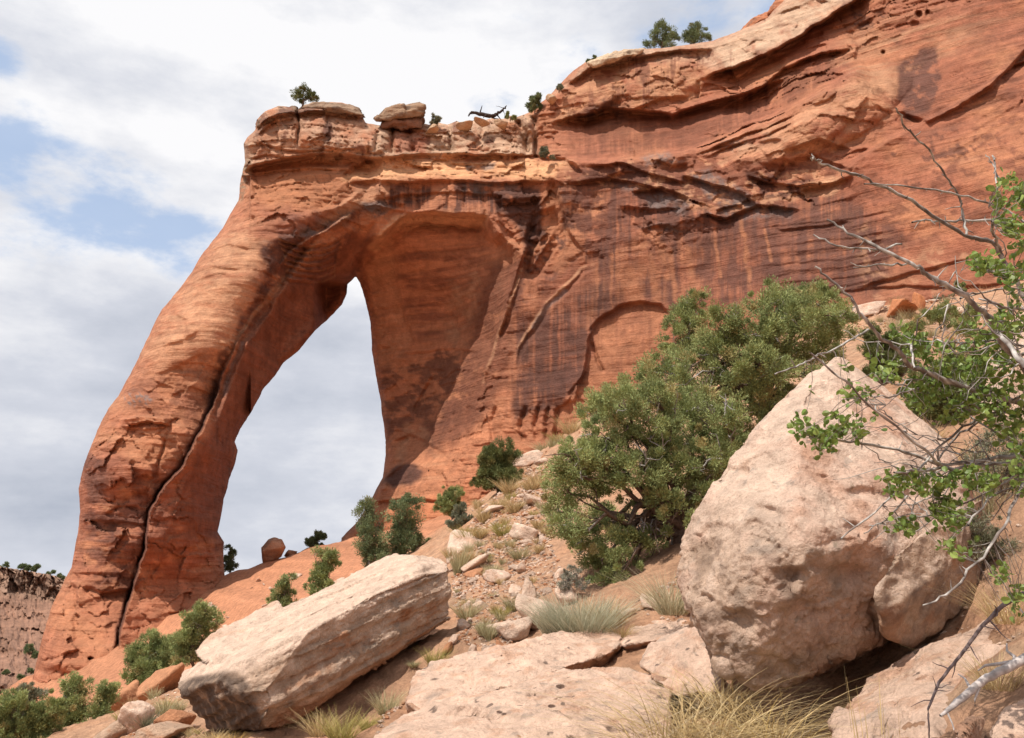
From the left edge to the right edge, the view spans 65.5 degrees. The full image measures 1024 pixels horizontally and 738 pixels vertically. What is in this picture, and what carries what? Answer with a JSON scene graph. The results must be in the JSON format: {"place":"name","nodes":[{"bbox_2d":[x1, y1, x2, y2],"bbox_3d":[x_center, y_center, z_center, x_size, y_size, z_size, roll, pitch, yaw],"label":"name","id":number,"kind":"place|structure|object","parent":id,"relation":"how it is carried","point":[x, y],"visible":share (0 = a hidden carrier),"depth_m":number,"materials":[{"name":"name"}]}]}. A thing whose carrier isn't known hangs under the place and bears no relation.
{"place":"outdoors","nodes":[
{"label":"outdoors","id":0,"kind":"place"},
{"bbox_2d":[0,566,63,693],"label":"mesa","id":1,"kind":"structure","parent":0,"point":[27,598],"depth_m":222.53,"materials":[{"name":"stone"}]},
{"bbox_2d":[0,0,774,575],"label":"sky","id":2,"kind":"structure","parent":0,"point":[125,125],"materials":[{"name":"white"}]},
{"bbox_2d":[1,281,1023,737],"bbox_3d":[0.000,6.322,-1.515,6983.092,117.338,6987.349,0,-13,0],"label":"ground","id":3,"kind":"structure","parent":0,"point":[233,595],"depth_m":10.35,"materials":[{"name":"soil"}]},
{"bbox_2d":[12,681,49,701],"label":"sagebrush","id":4,"kind":"object","parent":3,"relation":"on","point":[35,693],"visible":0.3,"depth_m":37.48,"materials":[{"name":"green plant"}]},
{"bbox_2d":[0,687,76,737],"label":"juniper","id":5,"kind":"object","parent":3,"relation":"on","point":[20,717],"visible":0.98,"depth_m":18.41,"materials":[{"name":"green plant"}]},
{"bbox_2d":[50,670,96,729],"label":"juniper","id":6,"kind":"object","parent":3,"relation":"on","point":[74,682],"visible":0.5,"depth_m":20.48,"materials":[{"name":"green plant"}]},
{"bbox_2d":[81,679,122,721],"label":"juniper","id":7,"kind":"object","parent":3,"relation":"on","point":[100,705],"visible":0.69,"depth_m":19.57,"materials":[{"name":"green plant"}]},
{"bbox_2d":[93,720,127,737],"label":"rock","id":8,"kind":"object","parent":3,"relation":"on","point":[116,729],"visible":0.77,"depth_m":12.33,"materials":[{"name":"stone"}]},
{"bbox_2d":[110,680,139,710],"bbox_3d":[-10.636,8.999,21.916,0.754,0.720,0.936,-10,-17,36],"label":"rock","id":9,"kind":"object","parent":3,"relation":"on","point":[129,690],"visible":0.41,"depth_m":21.71,"materials":[{"name":"stone"}]},
{"bbox_2d":[117,700,154,733],"bbox_3d":[-5.984,5.555,12.570,0.567,0.579,0.461,0,-13,0],"label":"rock","id":10,"kind":"object","parent":3,"relation":"on","point":[134,709],"visible":0.69,"depth_m":12.44,"materials":[{"name":"stone"}]},
{"bbox_2d":[118,627,175,685],"bbox_3d":[-10.668,8.692,23.566,1.880,2.013,1.934,0,-13,0],"label":"juniper","id":11,"kind":"object","parent":3,"relation":"on","point":[145,660],"visible":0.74,"depth_m":23.35,"materials":[{"name":"green plant"}]},
{"bbox_2d":[136,663,184,700],"bbox_3d":[-9.239,8.251,21.014,1.096,1.050,1.508,11,-17,-39],"label":"rock","id":12,"kind":"object","parent":3,"relation":"on","point":[168,678],"visible":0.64,"depth_m":20.78,"materials":[{"name":"stone"}]},
{"bbox_2d":[134,721,193,737],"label":"rock","id":13,"kind":"object","parent":3,"relation":"on","point":[168,729],"visible":0.96,"depth_m":10.00,"materials":[{"name":"stone"}]},
{"bbox_2d":[142,695,188,715],"bbox_3d":[-5.659,5.539,13.096,0.893,0.368,0.823,0,-13,0],"label":"grass tuft","id":14,"kind":"object","parent":3,"relation":"on","point":[163,710],"visible":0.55,"depth_m":13.06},
{"bbox_2d":[153,709,196,724],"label":"rock","id":15,"kind":"object","parent":3,"relation":"on","point":[180,716],"visible":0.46,"depth_m":10.49,"materials":[{"name":"stone"}]},
{"bbox_2d":[160,598,226,666],"bbox_3d":[-9.136,7.664,22.841,1.715,2.161,1.350,9,-16,-32],"label":"juniper","id":16,"kind":"object","parent":3,"relation":"on","point":[185,643],"visible":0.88,"depth_m":22.67,"materials":[{"name":"green plant"}]},
{"bbox_2d":[183,726,242,737],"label":"grass tuft","id":17,"kind":"object","parent":3,"relation":"on","point":[221,733],"visible":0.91,"depth_m":8.70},
{"bbox_2d":[223,543,239,572],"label":"juniper","id":18,"kind":"object","parent":3,"relation":"on","point":[229,565],"visible":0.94,"depth_m":71.72,"materials":[{"name":"green plant"}]},
{"bbox_2d":[261,537,285,562],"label":"balanced rock","id":19,"kind":"object","parent":3,"relation":"on","point":[273,549],"visible":0.97,"depth_m":63.55,"materials":[{"name":"red stone"}]},
{"bbox_2d":[265,571,298,606],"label":"juniper","id":20,"kind":"object","parent":3,"relation":"on","point":[282,593],"visible":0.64,"depth_m":24.97,"materials":[{"name":"green plant"}]},
{"bbox_2d":[32,102,546,682],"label":"rock arch","id":21,"kind":"object","parent":3,"relation":"on","point":[420,234],"visible":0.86,"depth_m":69.29,"materials":[{"name":"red stone"}]},
{"bbox_2d":[290,82,319,108],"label":"rim tree","id":22,"kind":"object","parent":21,"relation":"on","point":[299,93],"visible":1,"depth_m":73.64,"materials":[{"name":"green plant"}]},
{"bbox_2d":[302,101,365,117],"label":"rim slab","id":23,"kind":"structure","parent":21,"relation":"on","point":[342,108],"depth_m":73.06,"materials":[{"name":"beige stone"}]},
{"bbox_2d":[381,117,424,130],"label":"rim block","id":24,"kind":"structure","parent":21,"relation":"on","point":[403,124],"depth_m":73.45,"materials":[{"name":"red stone"}]},
{"bbox_2d":[373,102,425,121],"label":"capstone","id":25,"kind":"object","parent":24,"relation":"on","point":[401,111],"visible":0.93,"depth_m":73.12,"materials":[{"name":"beige stone"}]},
{"bbox_2d":[456,120,472,131],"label":"rim stone","id":26,"kind":"object","parent":21,"relation":"on","point":[466,126],"visible":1,"depth_m":73.25,"materials":[{"name":"orange stone"}]},
{"bbox_2d":[178,553,451,731],"bbox_3d":[-2.389,3.433,10.369,2.394,2.038,3.769,-12,-18,40],"label":"slab boulder","id":27,"kind":"object","parent":3,"relation":"on","point":[270,665],"visible":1,"depth_m":9.29,"materials":[{"name":"stone"}]},
{"bbox_2d":[304,530,326,547],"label":"juniper","id":28,"kind":"object","parent":3,"relation":"on","point":[316,538],"visible":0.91,"depth_m":71.04,"materials":[{"name":"green plant"}]},
{"bbox_2d":[302,544,342,595],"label":"juniper","id":29,"kind":"object","parent":3,"relation":"on","point":[319,579],"visible":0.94,"depth_m":26.91,"materials":[{"name":"green plant"}]},
{"bbox_2d":[285,708,362,736],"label":"grass tuft","id":30,"kind":"object","parent":3,"relation":"on","point":[317,732],"visible":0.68,"depth_m":7.29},
{"bbox_2d":[294,704,384,737],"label":"grass tuft","id":31,"kind":"object","parent":3,"relation":"on","point":[347,733],"visible":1,"depth_m":6.81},
{"bbox_2d":[348,712,387,729],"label":"grass tuft","id":32,"kind":"object","parent":3,"relation":"on","point":[367,722],"visible":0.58,"depth_m":7.19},
{"bbox_2d":[350,494,391,566],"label":"pinyon pine","id":33,"kind":"object","parent":3,"relation":"on","point":[377,545],"visible":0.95,"depth_m":34.00,"materials":[{"name":"green plant"}]},
{"bbox_2d":[364,685,408,714],"bbox_3d":[-1.235,3.251,7.810,0.598,0.255,0.671,0,-13,0],"label":"grass tuft","id":34,"kind":"object","parent":3,"relation":"on","point":[383,708],"visible":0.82,"depth_m":7.76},
{"bbox_2d":[376,492,427,554],"bbox_3d":[-4.927,7.106,35.120,2.371,3.446,1.646,0,-13,0],"label":"pinyon pine","id":35,"kind":"object","parent":3,"relation":"on","point":[403,528],"visible":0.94,"depth_m":35.09,"materials":[{"name":"green plant"}]},
{"bbox_2d":[418,645,456,663],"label":"grass tuft","id":36,"kind":"object","parent":3,"relation":"on","point":[428,655],"visible":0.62,"depth_m":9.63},
{"bbox_2d":[432,484,464,519],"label":"juniper","id":37,"kind":"object","parent":3,"relation":"on","point":[445,503],"visible":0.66,"depth_m":39.43,"materials":[{"name":"green plant"}]},
{"bbox_2d":[443,543,474,574],"bbox_3d":[-1.354,4.694,19.670,0.933,0.764,0.984,0,-13,0],"label":"grass tuft","id":38,"kind":"object","parent":3,"relation":"on","point":[456,564],"visible":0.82,"depth_m":19.55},
{"bbox_2d":[445,501,473,529],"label":"sagebrush","id":39,"kind":"object","parent":3,"relation":"on","point":[459,515],"visible":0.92,"depth_m":27.41,"materials":[{"name":"green plant"}]},
{"bbox_2d":[446,529,480,562],"bbox_3d":[-1.450,5.001,22.508,1.318,0.964,1.295,7,-15,-27],"label":"rock","id":40,"kind":"object","parent":3,"relation":"on","point":[452,544],"visible":0.39,"depth_m":22.44,"materials":[{"name":"stone"}]},
{"bbox_2d":[450,598,490,619],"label":"grass tuft","id":41,"kind":"object","parent":3,"relation":"on","point":[462,614],"visible":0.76,"depth_m":12.52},
{"bbox_2d":[461,553,488,571],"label":"rock","id":42,"kind":"object","parent":3,"relation":"on","point":[477,561],"visible":0.98,"depth_m":19.20,"materials":[{"name":"stone"}]},
{"bbox_2d":[465,526,492,538],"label":"grass tuft","id":43,"kind":"object","parent":3,"relation":"on","point":[482,534],"visible":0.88,"depth_m":22.57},
{"bbox_2d":[470,508,497,522],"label":"grass tuft","id":44,"kind":"object","parent":3,"relation":"on","point":[482,517],"visible":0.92,"depth_m":24.75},
{"bbox_2d":[478,625,498,640],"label":"grass tuft","id":45,"kind":"object","parent":3,"relation":"on","point":[490,635],"visible":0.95,"depth_m":9.94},
{"bbox_2d":[469,435,524,492],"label":"juniper","id":46,"kind":"object","parent":3,"relation":"on","point":[494,462],"visible":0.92,"depth_m":31.43,"materials":[{"name":"green plant"}]},
{"bbox_2d":[483,569,510,582],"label":"rock","id":47,"kind":"object","parent":3,"relation":"on","point":[489,575],"visible":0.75,"depth_m":17.09,"materials":[{"name":"stone"}]},
{"bbox_2d":[486,521,512,536],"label":"grass tuft","id":48,"kind":"object","parent":3,"relation":"on","point":[499,532],"visible":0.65,"depth_m":22.04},
{"bbox_2d":[485,477,522,493],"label":"grass tuft","id":49,"kind":"object","parent":3,"relation":"on","point":[505,488],"visible":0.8,"depth_m":28.85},
{"bbox_2d":[494,593,516,611],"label":"grass tuft","id":50,"kind":"object","parent":3,"relation":"on","point":[508,605],"visible":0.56,"depth_m":11.76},
{"bbox_2d":[405,627,621,712],"bbox_3d":[0.244,3.167,7.843,2.836,1.026,1.381,7,-15,-27],"label":"rock ledge","id":51,"kind":"object","parent":3,"relation":"on","point":[506,665],"visible":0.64,"depth_m":7.73,"materials":[{"name":"stone"}]},
{"bbox_2d":[499,496,528,512],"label":"grass tuft","id":52,"kind":"object","parent":3,"relation":"on","point":[512,507],"visible":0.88,"depth_m":24.19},
{"bbox_2d":[496,616,532,640],"bbox_3d":[0.009,3.258,10.059,0.813,0.302,0.469,-58,-59,74],"label":"rock","id":53,"kind":"object","parent":3,"relation":"on","point":[516,630],"visible":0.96,"depth_m":9.74,"materials":[{"name":"stone"}]},
{"bbox_2d":[501,544,540,558],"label":"grass tuft","id":54,"kind":"object","parent":3,"relation":"on","point":[518,555],"visible":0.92,"depth_m":18.85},
{"bbox_2d":[374,667,671,737],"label":"rock ledge","id":55,"kind":"object","parent":3,"relation":"on","point":[456,716],"visible":0.91,"depth_m":5.93,"materials":[{"name":"stone"}]},
{"bbox_2d":[509,523,537,539],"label":"rock","id":56,"kind":"object","parent":3,"relation":"on","point":[523,531],"visible":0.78,"depth_m":20.12,"materials":[{"name":"stone"}]},
{"bbox_2d":[513,450,542,466],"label":"rock","id":57,"kind":"object","parent":3,"relation":"on","point":[529,458],"visible":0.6,"depth_m":34.19,"materials":[{"name":"stone"}]},
{"bbox_2d":[522,575,536,597],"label":"rock","id":58,"kind":"object","parent":3,"relation":"on","point":[528,588],"visible":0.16,"depth_m":11.88,"materials":[{"name":"stone"}]},
{"bbox_2d":[511,474,548,489],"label":"grass tuft","id":59,"kind":"object","parent":3,"relation":"on","point":[528,485],"visible":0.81,"depth_m":26.94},
{"bbox_2d":[523,494,540,503],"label":"rock","id":60,"kind":"object","parent":3,"relation":"on","point":[530,498],"visible":0.68,"depth_m":24.13,"materials":[{"name":"stone"}]},
{"bbox_2d":[515,593,570,629],"bbox_3d":[0.419,3.143,10.227,0.758,0.510,0.519,-3,-14,13],"label":"rock","id":61,"kind":"object","parent":3,"relation":"on","point":[519,602],"visible":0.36,"depth_m":10.12,"materials":[{"name":"stone"}]},
{"bbox_2d":[519,602,596,633],"bbox_3d":[0.515,2.858,9.107,0.928,0.420,0.912,0,-13,0],"label":"grass tuft","id":62,"kind":"object","parent":3,"relation":"on","point":[545,630],"visible":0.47,"depth_m":8.96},
{"bbox_2d":[548,415,581,433],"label":"grass tuft","id":63,"kind":"object","parent":3,"relation":"on","point":[569,429],"visible":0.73,"depth_m":34.66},
{"bbox_2d":[555,580,577,604],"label":"rock","id":64,"kind":"object","parent":3,"relation":"on","point":[570,592],"visible":0.69,"depth_m":10.96,"materials":[{"name":"stone"}]},
{"bbox_2d":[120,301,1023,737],"bbox_3d":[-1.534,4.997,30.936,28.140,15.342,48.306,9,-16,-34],"label":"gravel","id":65,"kind":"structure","parent":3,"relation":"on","point":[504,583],"depth_m":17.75,"materials":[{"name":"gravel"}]},
{"bbox_2d":[556,564,590,591],"bbox_3d":[0.851,2.969,11.054,0.524,0.524,0.349,0,-13,0],"label":"sagebrush","id":66,"kind":"object","parent":3,"relation":"on","point":[569,577],"visible":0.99,"depth_m":11.07,"materials":[{"name":"green plant"}]},
{"bbox_2d":[503,591,655,633],"bbox_3d":[0.804,2.850,9.172,1.869,0.597,1.799,0,-13,0],"label":"rabbitbrush","id":67,"kind":"object","parent":3,"relation":"on","point":[577,624],"visible":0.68,"depth_m":8.92,"materials":[{"name":"green plant"}]},
{"bbox_2d":[572,381,625,430],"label":"juniper","id":68,"kind":"object","parent":3,"relation":"on","point":[580,412],"visible":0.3,"depth_m":23.35,"materials":[{"name":"green plant"}]},
{"bbox_2d":[561,595,645,625],"bbox_3d":[1.089,2.886,9.395,1.016,0.434,1.145,0,-13,0],"label":"grass tuft","id":69,"kind":"object","parent":3,"relation":"on","point":[611,611],"visible":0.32,"depth_m":9.29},
{"bbox_2d":[601,624,649,637],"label":"grass tuft","id":70,"kind":"object","parent":3,"relation":"on","point":[622,632],"visible":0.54,"depth_m":8.80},
{"bbox_2d":[597,567,688,615],"bbox_3d":[1.679,2.335,8.437,1.642,0.519,1.557,0,-13,0],"label":"grass tuft","id":71,"kind":"object","parent":3,"relation":"on","point":[665,604],"visible":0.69,"depth_m":8.35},
{"bbox_2d":[536,370,752,585],"bbox_3d":[2.188,1.792,12.641,3.669,3.426,2.802,0,-13,0],"label":"juniper","id":72,"kind":"object","parent":3,"relation":"on","point":[667,512],"visible":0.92,"depth_m":12.09,"materials":[{"name":"green plant"}]},
{"bbox_2d":[620,619,688,649],"bbox_3d":[1.624,3.033,8.716,0.963,0.551,1.004,0,-13,0],"label":"rock ledge","id":73,"kind":"object","parent":3,"relation":"on","point":[644,636],"visible":0.46,"depth_m":8.66,"materials":[{"name":"stone"}]},
{"bbox_2d":[485,676,832,737],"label":"grass tuft","id":74,"kind":"object","parent":3,"relation":"on","point":[625,731],"visible":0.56,"depth_m":5.10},
{"bbox_2d":[640,627,724,695],"bbox_3d":[1.469,2.512,6.806,0.690,0.573,1.538,0,-13,0],"label":"rock block","id":75,"kind":"object","parent":3,"relation":"on","point":[687,645],"visible":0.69,"depth_m":6.54,"materials":[{"name":"stone"}]},
{"bbox_2d":[653,284,716,371],"bbox_3d":[4.389,-1.034,20.145,1.644,2.282,1.384,0,-13,0],"label":"juniper","id":76,"kind":"object","parent":3,"relation":"on","point":[684,312],"visible":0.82,"depth_m":20.11,"materials":[{"name":"green plant"}]},
{"bbox_2d":[472,662,906,737],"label":"grass tuft","id":77,"kind":"object","parent":3,"relation":"on","point":[656,734],"visible":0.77,"depth_m":5.06,"materials":[{"name":"plant"}]},
{"bbox_2d":[485,653,930,737],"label":"grass tuft","id":78,"kind":"object","parent":3,"relation":"on","point":[753,729],"visible":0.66,"depth_m":5.08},
{"bbox_2d":[568,659,852,737],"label":"grass tuft","id":79,"kind":"object","parent":3,"relation":"on","point":[727,689],"visible":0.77,"depth_m":5.59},
{"bbox_2d":[601,274,861,436],"bbox_3d":[4.728,-0.340,16.964,5.743,4.179,3.419,0,-13,0],"label":"juniper","id":80,"kind":"object","parent":3,"relation":"on","point":[766,353],"visible":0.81,"depth_m":16.28,"materials":[{"name":"green plant"}]},
{"bbox_2d":[593,681,877,737],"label":"grass tuft","id":81,"kind":"object","parent":3,"relation":"on","point":[772,733],"visible":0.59,"depth_m":5.06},
{"bbox_2d":[676,357,992,691],"bbox_3d":[2.877,1.136,6.835,2.128,2.762,3.732,-10,-17,35],"label":"boulder","id":82,"kind":"object","parent":3,"relation":"on","point":[778,574],"visible":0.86,"depth_m":5.58,"materials":[{"name":"stone"}]},
{"bbox_2d":[843,301,886,318],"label":"rock","id":83,"kind":"object","parent":3,"relation":"on","point":[870,308],"visible":0.38,"depth_m":30.40,"materials":[{"name":"stone"}]},
{"bbox_2d":[844,669,900,737],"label":"grass stalks","id":84,"kind":"object","parent":3,"relation":"on","point":[880,717],"depth_m":4.24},
{"bbox_2d":[856,320,910,380],"bbox_3d":[8.229,-0.358,17.683,1.414,1.515,1.088,0,-13,0],"label":"juniper","id":85,"kind":"object","parent":3,"relation":"on","point":[868,336],"visible":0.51,"depth_m":17.46,"materials":[{"name":"green plant"}]},
{"bbox_2d":[874,314,910,331],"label":"grass tuft","id":86,"kind":"object","parent":3,"relation":"on","point":[896,321],"visible":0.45,"depth_m":24.74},
{"bbox_2d":[774,107,1023,623],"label":"shrub","id":87,"kind":"object","parent":3,"relation":"on","point":[918,343],"visible":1,"depth_m":3.50,"materials":[{"name":"green plant"}]},
{"bbox_2d":[887,298,917,316],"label":"rock","id":88,"kind":"object","parent":3,"relation":"on","point":[905,304],"visible":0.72,"depth_m":28.80,"materials":[{"name":"stone"}]},
{"bbox_2d":[827,619,1005,737],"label":"rock ledge","id":89,"kind":"object","parent":3,"relation":"on","point":[917,670],"visible":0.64,"depth_m":4.73,"materials":[{"name":"stone"}]},
{"bbox_2d":[912,292,925,309],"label":"rock","id":90,"kind":"object","parent":3,"relation":"on","point":[918,300],"visible":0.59,"depth_m":29.48,"materials":[{"name":"stone"}]},
{"bbox_2d":[902,299,959,331],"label":"juniper","id":91,"kind":"object","parent":3,"relation":"on","point":[935,315],"visible":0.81,"depth_m":20.81,"materials":[{"name":"green plant"}]},
{"bbox_2d":[902,345,990,422],"bbox_3d":[6.368,0.268,11.696,1.265,1.277,1.232,0,-13,0],"label":"juniper","id":92,"kind":"object","parent":3,"relation":"on","point":[935,412],"visible":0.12,"depth_m":11.44,"materials":[{"name":"green plant"}]},
{"bbox_2d":[905,642,1023,691],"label":"grass tuft","id":93,"kind":"object","parent":3,"relation":"on","point":[992,684],"visible":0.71,"depth_m":4.05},
{"bbox_2d":[911,591,1023,737],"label":"dead branch","id":94,"kind":"object","parent":3,"relation":"on","point":[998,609],"visible":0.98,"depth_m":3.78,"materials":[{"name":"wood"}]},
{"bbox_2d":[954,715,985,737],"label":"rock block","id":95,"kind":"object","parent":3,"relation":"on","point":[970,726],"visible":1,"depth_m":3.17,"materials":[{"name":"stone"}]},
{"bbox_2d":[949,302,1004,338],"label":"juniper","id":96,"kind":"object","parent":3,"relation":"on","point":[957,322],"visible":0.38,"depth_m":15.83,"materials":[{"name":"green plant"}]},
{"bbox_2d":[933,578,1023,624],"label":"grass tuft","id":97,"kind":"object","parent":3,"relation":"on","point":[1005,619],"visible":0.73,"depth_m":5.01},
{"bbox_2d":[939,608,1023,737],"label":"dead branch","id":98,"kind":"object","parent":3,"relation":"on","point":[1004,668],"visible":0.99,"depth_m":3.56,"materials":[{"name":"wood"}]},
{"bbox_2d":[946,449,1023,513],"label":"grass tuft","id":99,"kind":"object","parent":3,"relation":"on","point":[989,508],"visible":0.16,"depth_m":6.75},
{"bbox_2d":[960,418,1023,495],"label":"sagebrush","id":100,"kind":"object","parent":3,"relation":"on","point":[985,444],"visible":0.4,"depth_m":6.97,"materials":[{"name":"green plant"}]},
{"bbox_2d":[967,506,1022,568],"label":"sagebrush","id":101,"kind":"object","parent":3,"relation":"on","point":[976,527],"visible":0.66,"depth_m":5.94,"materials":[{"name":"green plant"}]},
{"bbox_2d":[981,312,1023,429],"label":"boulder","id":102,"kind":"object","parent":3,"relation":"on","point":[1021,341],"visible":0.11,"depth_m":8.63,"materials":[{"name":"stone"}]},
{"bbox_2d":[983,698,1023,737],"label":"rock block","id":103,"kind":"object","parent":3,"relation":"on","point":[1009,723],"visible":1,"depth_m":3.41,"materials":[{"name":"stone"}]},
{"bbox_2d":[462,0,1023,508],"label":"cliff","id":104,"kind":"structure","parent":0,"point":[672,174],"depth_m":62.28,"materials":[{"name":"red stone"}]},
{"bbox_2d":[524,92,542,113],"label":"rim bush","id":105,"kind":"object","parent":104,"relation":"on","point":[533,104],"visible":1,"depth_m":74.67,"materials":[{"name":"green plant"}]},
{"bbox_2d":[539,146,555,161],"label":"rim bush","id":106,"kind":"object","parent":104,"relation":"on","point":[544,152],"visible":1,"depth_m":69.22,"materials":[{"name":"green plant"}]},
{"bbox_2d":[587,48,645,67],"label":"rim slab","id":107,"kind":"structure","parent":104,"relation":"on","point":[610,58],"depth_m":72.88,"materials":[{"name":"beige stone"}]},
{"bbox_2d":[643,18,681,48],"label":"rim tree","id":108,"kind":"object","parent":104,"relation":"on","point":[665,39],"visible":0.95,"depth_m":76.08,"materials":[{"name":"green plant"}]},
{"bbox_2d":[681,20,711,43],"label":"rim tree","id":109,"kind":"object","parent":104,"relation":"on","point":[692,35],"visible":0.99,"depth_m":76.10,"materials":[{"name":"green plant"}]},
{"bbox_2d":[742,12,768,28],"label":"rim slab","id":110,"kind":"structure","parent":104,"relation":"on","point":[758,18],"depth_m":72.83,"materials":[{"name":"orange stone"}]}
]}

